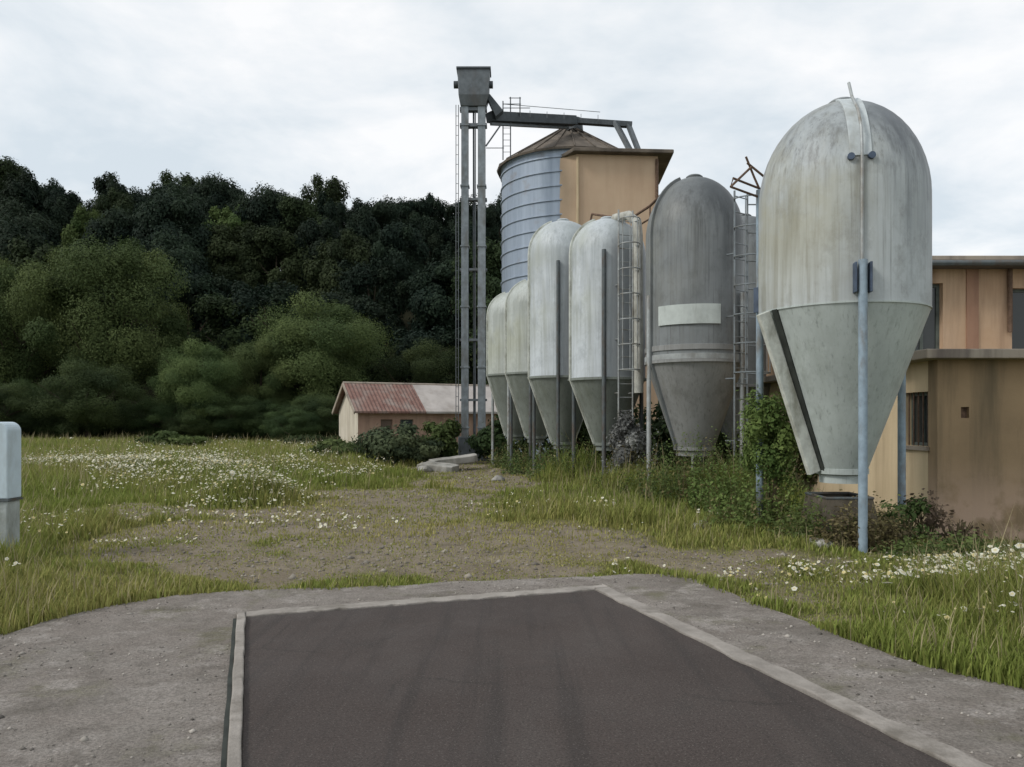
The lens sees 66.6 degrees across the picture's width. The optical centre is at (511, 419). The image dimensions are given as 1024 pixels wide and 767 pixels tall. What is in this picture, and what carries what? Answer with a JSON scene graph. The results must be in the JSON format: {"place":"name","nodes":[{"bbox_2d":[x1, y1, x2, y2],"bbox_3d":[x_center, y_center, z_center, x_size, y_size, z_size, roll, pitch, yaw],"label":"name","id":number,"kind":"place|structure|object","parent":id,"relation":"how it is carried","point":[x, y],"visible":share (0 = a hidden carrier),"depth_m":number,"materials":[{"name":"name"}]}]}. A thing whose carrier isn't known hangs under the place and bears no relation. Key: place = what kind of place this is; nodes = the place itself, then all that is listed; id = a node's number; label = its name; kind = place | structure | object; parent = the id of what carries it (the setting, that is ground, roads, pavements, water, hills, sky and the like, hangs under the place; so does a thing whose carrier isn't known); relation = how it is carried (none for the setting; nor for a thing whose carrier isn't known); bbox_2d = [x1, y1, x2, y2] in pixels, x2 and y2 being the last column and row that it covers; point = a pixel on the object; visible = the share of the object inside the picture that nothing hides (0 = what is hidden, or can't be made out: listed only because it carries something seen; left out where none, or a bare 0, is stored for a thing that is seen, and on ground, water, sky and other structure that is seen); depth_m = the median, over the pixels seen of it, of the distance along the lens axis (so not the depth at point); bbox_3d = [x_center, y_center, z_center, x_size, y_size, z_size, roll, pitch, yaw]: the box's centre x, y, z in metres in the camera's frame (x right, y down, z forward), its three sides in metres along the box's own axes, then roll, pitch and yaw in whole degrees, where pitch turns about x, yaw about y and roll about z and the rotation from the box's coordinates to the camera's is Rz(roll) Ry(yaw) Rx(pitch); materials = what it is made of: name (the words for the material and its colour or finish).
{"place":"outdoors","nodes":[
{"label":"outdoors","id":0,"kind":"place"},
{"bbox_2d":[0,293,1021,687],"bbox_3d":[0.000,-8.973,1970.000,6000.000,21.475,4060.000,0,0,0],"label":"ground","id":1,"kind":"structure","parent":0,"point":[284,575],"depth_m":9.05,"materials":[{"name":"soil"}]},
{"bbox_2d":[0,422,22,549],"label":"utility cabinet","id":2,"kind":"object","parent":1,"relation":"on","point":[10,466],"visible":0.84,"depth_m":8.33,"materials":[{"name":"white metal"}]},
{"bbox_2d":[0,212,45,384],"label":"forest tree","id":3,"kind":"object","parent":1,"relation":"on","point":[7,233],"visible":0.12,"depth_m":74.76,"materials":[{"name":"green plant"}]},
{"bbox_2d":[0,167,51,218],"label":"forest tree","id":4,"kind":"object","parent":1,"relation":"on","point":[26,187],"visible":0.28,"depth_m":97.51,"materials":[{"name":"green plant"}]},
{"bbox_2d":[0,381,56,435],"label":"undergrowth bush","id":5,"kind":"object","parent":1,"relation":"on","point":[8,395],"visible":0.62,"depth_m":46.93,"materials":[{"name":"green plant"}]},
{"bbox_2d":[0,193,62,255],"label":"forest tree","id":6,"kind":"object","parent":1,"relation":"on","point":[36,223],"visible":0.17,"depth_m":84.72,"materials":[{"name":"green plant"}]},
{"bbox_2d":[0,235,76,352],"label":"forest tree","id":7,"kind":"object","parent":1,"relation":"on","point":[22,250],"visible":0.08,"depth_m":63.56,"materials":[{"name":"green plant"}]},
{"bbox_2d":[0,253,78,432],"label":"broadleaf tree","id":8,"kind":"object","parent":1,"relation":"on","point":[16,365],"visible":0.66,"depth_m":58.22,"materials":[{"name":"green plant"}]},
{"bbox_2d":[22,401,84,437],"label":"undergrowth bush","id":9,"kind":"object","parent":1,"relation":"on","point":[47,429],"visible":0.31,"depth_m":47.95,"materials":[{"name":"green plant"}]},
{"bbox_2d":[30,184,79,216],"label":"forest tree","id":10,"kind":"object","parent":1,"relation":"on","point":[42,201],"visible":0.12,"depth_m":111.87,"materials":[{"name":"green plant"}]},
{"bbox_2d":[46,195,79,247],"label":"forest tree","id":11,"kind":"object","parent":1,"relation":"on","point":[59,210],"visible":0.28,"depth_m":98.88,"materials":[{"name":"green plant"}]},
{"bbox_2d":[59,204,104,247],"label":"pale tree","id":12,"kind":"object","parent":1,"relation":"on","point":[82,215],"visible":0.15,"depth_m":94.51,"materials":[{"name":"green plant"}]},
{"bbox_2d":[23,357,153,437],"bbox_3d":[-25.964,-1.103,48.020,7.594,5.592,7.109,0,0,9],"label":"bushy tree","id":13,"kind":"object","parent":1,"relation":"on","point":[102,381],"visible":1,"depth_m":46.62,"materials":[{"name":"green plant"}]},
{"bbox_2d":[5,228,194,432],"bbox_3d":[-29.592,-5.824,57.179,11.876,16.320,10.874,0,0,-17],"label":"broadleaf tree","id":14,"kind":"object","parent":1,"relation":"on","point":[134,348],"visible":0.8,"depth_m":54.92,"materials":[{"name":"green plant"}]},
{"bbox_2d":[92,171,120,198],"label":"forest tree","id":15,"kind":"object","parent":1,"relation":"on","point":[102,185],"visible":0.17,"depth_m":110.56,"materials":[{"name":"green plant"}]},
{"bbox_2d":[78,185,135,240],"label":"forest tree","id":16,"kind":"object","parent":1,"relation":"on","point":[101,203],"visible":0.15,"depth_m":100.74,"materials":[{"name":"green plant"}]},
{"bbox_2d":[78,203,139,324],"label":"forest tree","id":17,"kind":"object","parent":1,"relation":"on","point":[109,228],"visible":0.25,"depth_m":86.41,"materials":[{"name":"green plant"}]},
{"bbox_2d":[120,394,187,435],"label":"undergrowth bush","id":18,"kind":"object","parent":1,"relation":"on","point":[137,426],"visible":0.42,"depth_m":48.99,"materials":[{"name":"green plant"}]},
{"bbox_2d":[129,226,211,378],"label":"forest tree","id":19,"kind":"object","parent":1,"relation":"on","point":[191,258],"visible":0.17,"depth_m":76.43,"materials":[{"name":"green plant"}]},
{"bbox_2d":[130,430,212,446],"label":"meadow bush","id":20,"kind":"object","parent":1,"relation":"on","point":[169,437],"visible":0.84,"depth_m":37.01,"materials":[{"name":"green plant"}]},
{"bbox_2d":[128,186,225,283],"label":"forest tree","id":21,"kind":"object","parent":1,"relation":"on","point":[158,215],"visible":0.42,"depth_m":85.13,"materials":[{"name":"green plant"}]},
{"bbox_2d":[146,179,210,226],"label":"forest tree","id":22,"kind":"object","parent":1,"relation":"on","point":[192,199],"visible":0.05,"depth_m":98.81,"materials":[{"name":"green plant"}]},
{"bbox_2d":[155,267,225,381],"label":"forest tree","id":23,"kind":"object","parent":1,"relation":"on","point":[205,289],"visible":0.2,"depth_m":68.68,"materials":[{"name":"green plant"}]},
{"bbox_2d":[160,408,222,436],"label":"undergrowth bush","id":24,"kind":"object","parent":1,"relation":"on","point":[192,432],"visible":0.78,"depth_m":47.95,"materials":[{"name":"green plant"}]},
{"bbox_2d":[145,335,247,419],"bbox_3d":[-20.122,-1.806,49.993,6.786,7.342,5.594,0,0,29],"label":"broadleaf tree","id":25,"kind":"object","parent":1,"relation":"on","point":[178,374],"visible":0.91,"depth_m":48.50,"materials":[{"name":"green plant"}]},
{"bbox_2d":[185,271,235,333],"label":"forest tree","id":26,"kind":"object","parent":1,"relation":"on","point":[222,283],"visible":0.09,"depth_m":71.32,"materials":[{"name":"green plant"}]},
{"bbox_2d":[171,391,253,439],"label":"undergrowth bush","id":27,"kind":"object","parent":1,"relation":"on","point":[215,410],"visible":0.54,"depth_m":48.13,"materials":[{"name":"green plant"}]},
{"bbox_2d":[184,170,248,221],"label":"forest tree","id":28,"kind":"object","parent":1,"relation":"on","point":[221,191],"visible":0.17,"depth_m":106.77,"materials":[{"name":"green plant"}]},
{"bbox_2d":[182,292,273,416],"bbox_3d":[-22.494,-4.577,64.120,8.288,11.758,7.740,0,0,42],"label":"forest tree","id":29,"kind":"object","parent":1,"relation":"on","point":[214,307],"visible":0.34,"depth_m":61.99,"materials":[{"name":"green plant"}]},
{"bbox_2d":[201,204,257,266],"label":"pale tree","id":30,"kind":"object","parent":1,"relation":"on","point":[229,217],"visible":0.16,"depth_m":95.81,"materials":[{"name":"green plant"}]},
{"bbox_2d":[204,219,271,293],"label":"forest tree","id":31,"kind":"object","parent":1,"relation":"on","point":[232,251],"visible":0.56,"depth_m":86.29,"materials":[{"name":"green plant"}]},
{"bbox_2d":[208,394,280,439],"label":"undergrowth bush","id":32,"kind":"object","parent":1,"relation":"on","point":[250,404],"visible":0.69,"depth_m":48.85,"materials":[{"name":"green plant"}]},
{"bbox_2d":[223,333,301,438],"bbox_3d":[-16.894,-1.972,53.036,5.626,7.822,6.145,0,0,-17],"label":"broadleaf tree","id":33,"kind":"object","parent":1,"relation":"on","point":[272,387],"visible":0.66,"depth_m":51.49,"materials":[{"name":"green plant"}]},
{"bbox_2d":[216,280,308,384],"bbox_3d":[-19.960,-5.057,64.009,7.964,13.045,7.045,0,0,-13],"label":"forest tree","id":34,"kind":"object","parent":1,"relation":"on","point":[248,299],"visible":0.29,"depth_m":62.45,"materials":[{"name":"green plant"}]},
{"bbox_2d":[224,180,304,262],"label":"forest tree","id":35,"kind":"object","parent":1,"relation":"on","point":[262,209],"visible":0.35,"depth_m":97.85,"materials":[{"name":"green plant"}]},
{"bbox_2d":[237,225,311,308],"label":"forest tree","id":36,"kind":"object","parent":1,"relation":"on","point":[266,239],"visible":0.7,"depth_m":85.87,"materials":[{"name":"green plant"}]},
{"bbox_2d":[259,408,324,439],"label":"bush","id":37,"kind":"object","parent":1,"relation":"on","point":[300,417],"visible":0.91,"depth_m":46.33,"materials":[{"name":"green plant"}]},
{"bbox_2d":[268,193,328,297],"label":"forest tree","id":38,"kind":"object","parent":1,"relation":"on","point":[293,207],"visible":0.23,"depth_m":95.90,"materials":[{"name":"green plant"}]},
{"bbox_2d":[262,394,338,435],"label":"undergrowth bush","id":39,"kind":"object","parent":1,"relation":"on","point":[298,401],"visible":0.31,"depth_m":48.79,"materials":[{"name":"green plant"}]},
{"bbox_2d":[294,392,338,436],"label":"undergrowth bush","id":40,"kind":"object","parent":1,"relation":"on","point":[320,407],"visible":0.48,"depth_m":48.09,"materials":[{"name":"green plant"}]},
{"bbox_2d":[291,217,342,283],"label":"forest tree","id":41,"kind":"object","parent":1,"relation":"on","point":[311,236],"visible":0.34,"depth_m":86.98,"materials":[{"name":"green plant"}]},
{"bbox_2d":[248,287,399,417],"bbox_3d":[-13.922,-3.668,55.984,12.541,11.558,10.338,0,0,44],"label":"broadleaf tree","id":42,"kind":"object","parent":1,"relation":"on","point":[333,365],"visible":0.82,"depth_m":52.95,"materials":[{"name":"green plant"}]},
{"bbox_2d":[299,172,350,227],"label":"forest tree","id":43,"kind":"object","parent":1,"relation":"on","point":[334,189],"visible":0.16,"depth_m":123.97,"materials":[{"name":"green plant"}]},
{"bbox_2d":[316,191,342,245],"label":"forest tree","id":44,"kind":"object","parent":1,"relation":"on","point":[327,209],"visible":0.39,"depth_m":112.77,"materials":[{"name":"green plant"}]},
{"bbox_2d":[307,438,367,455],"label":"meadow bush","id":45,"kind":"object","parent":1,"relation":"on","point":[332,444],"visible":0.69,"depth_m":28.99,"materials":[{"name":"green plant"}]},
{"bbox_2d":[299,228,381,303],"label":"forest tree","id":46,"kind":"object","parent":1,"relation":"on","point":[349,245],"visible":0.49,"depth_m":76.02,"materials":[{"name":"green plant"}]},
{"bbox_2d":[299,286,392,355],"bbox_3d":[-14.624,-5.436,66.685,9.583,12.215,10.230,0,0,24],"label":"forest tree","id":47,"kind":"object","parent":1,"relation":"on","point":[346,301],"visible":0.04,"depth_m":64.78,"materials":[{"name":"green plant"}]},
{"bbox_2d":[338,206,379,301],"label":"forest tree","id":48,"kind":"object","parent":1,"relation":"on","point":[364,224],"visible":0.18,"depth_m":86.73,"materials":[{"name":"green plant"}]},
{"bbox_2d":[330,255,409,329],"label":"forest tree","id":49,"kind":"object","parent":1,"relation":"on","point":[384,274],"visible":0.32,"depth_m":75.17,"materials":[{"name":"green plant"}]},
{"bbox_2d":[347,295,401,382],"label":"forest tree","id":50,"kind":"object","parent":1,"relation":"on","point":[374,310],"visible":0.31,"depth_m":63.75,"materials":[{"name":"green plant"}]},
{"bbox_2d":[350,194,424,265],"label":"forest tree","id":51,"kind":"object","parent":1,"relation":"on","point":[380,211],"visible":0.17,"depth_m":97.94,"materials":[{"name":"green plant"}]},
{"bbox_2d":[351,421,445,464],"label":"grey bush","id":52,"kind":"object","parent":1,"relation":"on","point":[403,444],"visible":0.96,"depth_m":24.98,"materials":[{"name":"green plant"}]},
{"bbox_2d":[371,222,429,311],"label":"forest tree","id":53,"kind":"object","parent":1,"relation":"on","point":[398,245],"visible":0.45,"depth_m":85.31,"materials":[{"name":"green plant"}]},
{"bbox_2d":[332,381,497,442],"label":"small shed","id":54,"kind":"structure","parent":1,"relation":"on","point":[359,408],"depth_m":39.70,"materials":[{"name":"paint"}]},
{"bbox_2d":[358,338,472,383],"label":"bushy tree","id":55,"kind":"object","parent":1,"relation":"on","point":[432,362],"visible":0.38,"depth_m":58.22,"materials":[{"name":"green plant"}]},
{"bbox_2d":[413,219,440,269],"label":"forest tree","id":56,"kind":"object","parent":1,"relation":"on","point":[433,239],"visible":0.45,"depth_m":97.30,"materials":[{"name":"green plant"}]},
{"bbox_2d":[385,324,477,383],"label":"forest tree","id":57,"kind":"object","parent":1,"relation":"on","point":[444,337],"visible":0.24,"depth_m":62.24,"materials":[{"name":"green plant"}]},
{"bbox_2d":[408,196,454,259],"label":"forest tree","id":58,"kind":"object","parent":1,"relation":"on","point":[436,208],"visible":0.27,"depth_m":111.53,"materials":[{"name":"green plant"}]},
{"bbox_2d":[414,417,461,460],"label":"grey bush","id":59,"kind":"object","parent":1,"relation":"on","point":[448,432],"visible":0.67,"depth_m":26.10,"materials":[{"name":"green plant"}]},
{"bbox_2d":[404,254,489,375],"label":"forest tree","id":60,"kind":"object","parent":1,"relation":"on","point":[430,303],"visible":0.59,"depth_m":73.21,"materials":[{"name":"green plant"}]},
{"bbox_2d":[433,223,490,273],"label":"forest tree","id":61,"kind":"object","parent":1,"relation":"on","point":[448,235],"visible":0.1,"depth_m":98.19,"materials":[{"name":"green plant"}]},
{"bbox_2d":[432,193,501,256],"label":"forest tree","id":62,"kind":"object","parent":1,"relation":"on","point":[491,214],"visible":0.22,"depth_m":110.07,"materials":[{"name":"green plant"}]},
{"bbox_2d":[447,294,493,381],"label":"forest tree","id":63,"kind":"object","parent":1,"relation":"on","point":[488,301],"visible":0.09,"depth_m":64.21,"materials":[{"name":"green plant"}]},
{"bbox_2d":[54,465,887,585],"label":"gravel","id":64,"kind":"structure","parent":1,"relation":"on","point":[292,576],"depth_m":8.75,"materials":[{"name":"grey gravel"}]},
{"bbox_2d":[445,237,501,383],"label":"forest tree","id":65,"kind":"object","parent":1,"relation":"on","point":[493,273],"visible":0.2,"depth_m":73.23,"materials":[{"name":"green plant"}]},
{"bbox_2d":[454,66,502,460],"bbox_3d":[-1.224,-5.576,28.500,1.790,14.352,0.760,0,0,0],"label":"bucket elevator","id":66,"kind":"object","parent":1,"relation":"on","point":[473,85],"visible":0.85,"depth_m":28.34,"materials":[{"name":"metal"}]},
{"bbox_2d":[464,414,537,461],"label":"hedge bush","id":67,"kind":"object","parent":1,"relation":"on","point":[480,442],"visible":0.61,"depth_m":26.75,"materials":[{"name":"green plant"}]},
{"bbox_2d":[0,415,1023,688],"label":"grass","id":68,"kind":"structure","parent":1,"relation":"on","point":[48,587],"depth_m":9.39,"materials":[{"name":"green plant"}]},
{"bbox_2d":[0,574,1023,766],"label":"concrete apron","id":69,"kind":"object","parent":1,"relation":"on","point":[97,707],"visible":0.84,"depth_m":4.55,"materials":[{"name":"grey concrete"}]},
{"bbox_2d":[0,574,1023,766],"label":"grit","id":70,"kind":"object","parent":69,"relation":"on","point":[83,738],"visible":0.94,"depth_m":4.73,"materials":[{"name":"gravel"}]},
{"bbox_2d":[221,584,992,766],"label":"weighbridge","id":71,"kind":"object","parent":69,"relation":"on","point":[602,675],"visible":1,"depth_m":4.16,"materials":[{"name":"concrete"}]},
{"bbox_2d":[486,292,540,463],"bbox_3d":[0.070,-1.225,25.472,1.816,6.041,1.872,0,0,0],"label":"feed silo","id":72,"kind":"object","parent":1,"relation":"on","point":[495,358],"visible":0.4,"depth_m":24.98,"materials":[{"name":"metal"}]},
{"bbox_2d":[5,435,1023,629],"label":"wildflowers","id":73,"kind":"object","parent":1,"relation":"on","point":[995,550],"visible":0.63,"depth_m":13.85,"materials":[{"name":"white plant"}]},
{"bbox_2d":[493,431,561,474],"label":"weed clump","id":74,"kind":"object","parent":1,"relation":"on","point":[513,469],"visible":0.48,"depth_m":21.90,"materials":[{"name":"green plant"}]},
{"bbox_2d":[505,279,565,468],"bbox_3d":[0.700,-1.196,22.972,1.836,6.019,1.892,0,0,0],"label":"feed silo","id":75,"kind":"object","parent":1,"relation":"on","point":[516,338],"visible":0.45,"depth_m":22.44,"materials":[{"name":"metal"}]},
{"bbox_2d":[527,218,596,473],"bbox_3d":[1.340,-1.732,20.472,1.876,7.107,1.931,0,0,0],"label":"feed silo","id":76,"kind":"object","parent":1,"relation":"on","point":[548,312],"visible":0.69,"depth_m":19.79,"materials":[{"name":"metal"}]},
{"bbox_2d":[501,402,660,461],"bbox_3d":[2.631,0.433,26.631,5.376,2.449,5.318,0,0,42],"label":"hedge bush","id":77,"kind":"object","parent":1,"relation":"on","point":[583,431],"visible":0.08,"depth_m":26.09,"materials":[{"name":"green plant"}]},
{"bbox_2d":[497,128,673,453],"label":"storage tower","id":78,"kind":"structure","parent":1,"relation":"on","point":[577,175],"depth_m":30.17,"materials":[{"name":"silver metal"}]},
{"bbox_2d":[485,97,640,159],"bbox_3d":[1.667,-11.114,30.773,6.396,2.632,2.852,0,0,-17],"label":"overhead conveyor","id":79,"kind":"object","parent":78,"relation":"on","point":[510,119],"visible":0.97,"depth_m":30.50,"materials":[{"name":"metal"}]},
{"bbox_2d":[568,209,646,478],"bbox_3d":[2.231,-1.463,18.033,1.838,6.603,2.370,0,0,0],"label":"feed silo","id":80,"kind":"object","parent":1,"relation":"on","point":[607,379],"visible":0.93,"depth_m":17.50,"materials":[{"name":"metal"}]},
{"bbox_2d":[606,409,653,475],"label":"withered creeper","id":81,"kind":"object","parent":80,"relation":"attached to","point":[626,427],"visible":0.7,"depth_m":16.94,"materials":[{"name":"grey plant"}]},
{"bbox_2d":[634,404,739,472],"bbox_3d":[5.044,0.517,21.220,4.798,2.268,4.931,0,0,-42],"label":"hedge bush","id":82,"kind":"object","parent":1,"relation":"on","point":[664,436],"visible":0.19,"depth_m":20.36,"materials":[{"name":"green plant"}]},
{"bbox_2d":[636,425,751,507],"bbox_3d":[3.270,0.821,13.559,2.346,1.582,1.716,0,0,0],"label":"weed clump","id":83,"kind":"object","parent":1,"relation":"on","point":[676,482],"visible":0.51,"depth_m":13.48,"materials":[{"name":"green plant"}]},
{"bbox_2d":[644,174,770,480],"bbox_3d":[3.816,-1.601,15.802,2.224,6.848,2.523,0,0,0],"label":"feed silo","id":84,"kind":"object","parent":1,"relation":"on","point":[696,354],"visible":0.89,"depth_m":15.20,"materials":[{"name":"metal"}]},
{"bbox_2d":[701,214,770,466],"bbox_3d":[5.712,-1.520,19.224,2.312,7.091,2.343,0,0,0],"label":"feed silo","id":85,"kind":"object","parent":1,"relation":"on","point":[728,426],"visible":0.06,"depth_m":18.12,"materials":[{"name":"metal"}]},
{"bbox_2d":[683,445,799,513],"bbox_3d":[3.648,0.915,12.576,1.770,1.349,1.470,0,0,0],"label":"weed clump","id":86,"kind":"object","parent":1,"relation":"on","point":[697,495],"visible":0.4,"depth_m":12.55,"materials":[{"name":"green plant"}]},
{"bbox_2d":[699,453,812,531],"bbox_3d":[3.336,1.024,10.476,1.604,1.195,1.282,0,0,0],"label":"weed clump","id":87,"kind":"object","parent":1,"relation":"on","point":[753,506],"visible":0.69,"depth_m":10.38,"materials":[{"name":"green plant"}]},
{"bbox_2d":[761,486,857,540],"bbox_3d":[3.683,1.224,9.595,1.180,0.817,1.007,0,0,0],"label":"weed clump","id":88,"kind":"object","parent":1,"relation":"on","point":[803,525],"visible":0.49,"depth_m":9.47,"materials":[{"name":"green plant"}]},
{"bbox_2d":[730,82,931,552],"bbox_3d":[4.070,-1.106,9.848,2.352,6.006,2.133,0,0,0],"label":"feed silo","id":89,"kind":"object","parent":1,"relation":"on","point":[843,294],"visible":0.99,"depth_m":9.17,"materials":[{"name":"grey metal"}]},
{"bbox_2d":[736,387,799,517],"bbox_3d":[3.469,0.540,10.544,0.850,2.070,0.836,0,0,24],"label":"climbing bush","id":90,"kind":"object","parent":89,"relation":"attached to","point":[779,441],"visible":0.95,"depth_m":10.39,"materials":[{"name":"green plant"}]},
{"bbox_2d":[800,492,879,534],"bbox_3d":[4.100,1.341,9.800,0.680,0.818,0.840,0,0,0],"label":"discharge trough","id":91,"kind":"object","parent":1,"relation":"on","point":[829,501],"visible":0.4,"depth_m":9.46,"materials":[{"name":"brown metal"}]},
{"bbox_2d":[808,489,918,551],"bbox_3d":[4.110,1.243,9.107,1.253,0.862,0.768,0,0,0],"label":"weed clump","id":92,"kind":"object","parent":1,"relation":"on","point":[887,531],"visible":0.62,"depth_m":9.03,"materials":[{"name":"green plant"}]},
{"bbox_2d":[764,256,1023,541],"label":"rendered building","id":93,"kind":"structure","parent":1,"relation":"on","point":[965,415],"depth_m":11.05,"materials":[{"name":"paint"}]},
{"bbox_2d":[906,392,928,450],"bbox_3d":[6.060,0.010,11.610,0.220,0.866,0.800,0,0,0],"label":"window","id":94,"kind":"structure","parent":93,"relation":"in","point":[919,401],"depth_m":11.72,"materials":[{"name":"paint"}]},
{"bbox_2d":[915,284,938,350],"bbox_3d":[6.379,-1.583,12.175,0.558,1.066,0.050,0,0,0],"label":"window","id":95,"kind":"structure","parent":93,"relation":"in","point":[929,338],"depth_m":12.17,"materials":[{"name":"glass"}]},
{"bbox_2d":[1012,289,1023,348],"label":"window","id":96,"kind":"structure","parent":93,"relation":"in","point":[1018,294],"depth_m":12.17,"materials":[{"name":"glass"}]},
{"bbox_2d":[877,495,935,539],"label":"dry shrub","id":97,"kind":"object","parent":1,"relation":"on","point":[914,511],"visible":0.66,"depth_m":9.52,"materials":[{"name":"green plant"}]},
{"bbox_2d":[896,488,947,540],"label":"dry shrub","id":98,"kind":"object","parent":1,"relation":"on","point":[933,515],"visible":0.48,"depth_m":9.87,"materials":[{"name":"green plant"}]},
{"bbox_2d":[870,524,1023,558],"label":"weed clump","id":99,"kind":"object","parent":1,"relation":"on","point":[940,545],"visible":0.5,"depth_m":8.53,"materials":[{"name":"green plant"}]},
{"bbox_2d":[925,504,989,545],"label":"dry shrub","id":100,"kind":"object","parent":1,"relation":"on","point":[963,532],"visible":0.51,"depth_m":9.82,"materials":[{"name":"brown plant"}]},
{"bbox_2d":[0,0,1023,270],"label":"sky","id":101,"kind":"structure","parent":0,"point":[279,93],"materials":[{"name":"white"}]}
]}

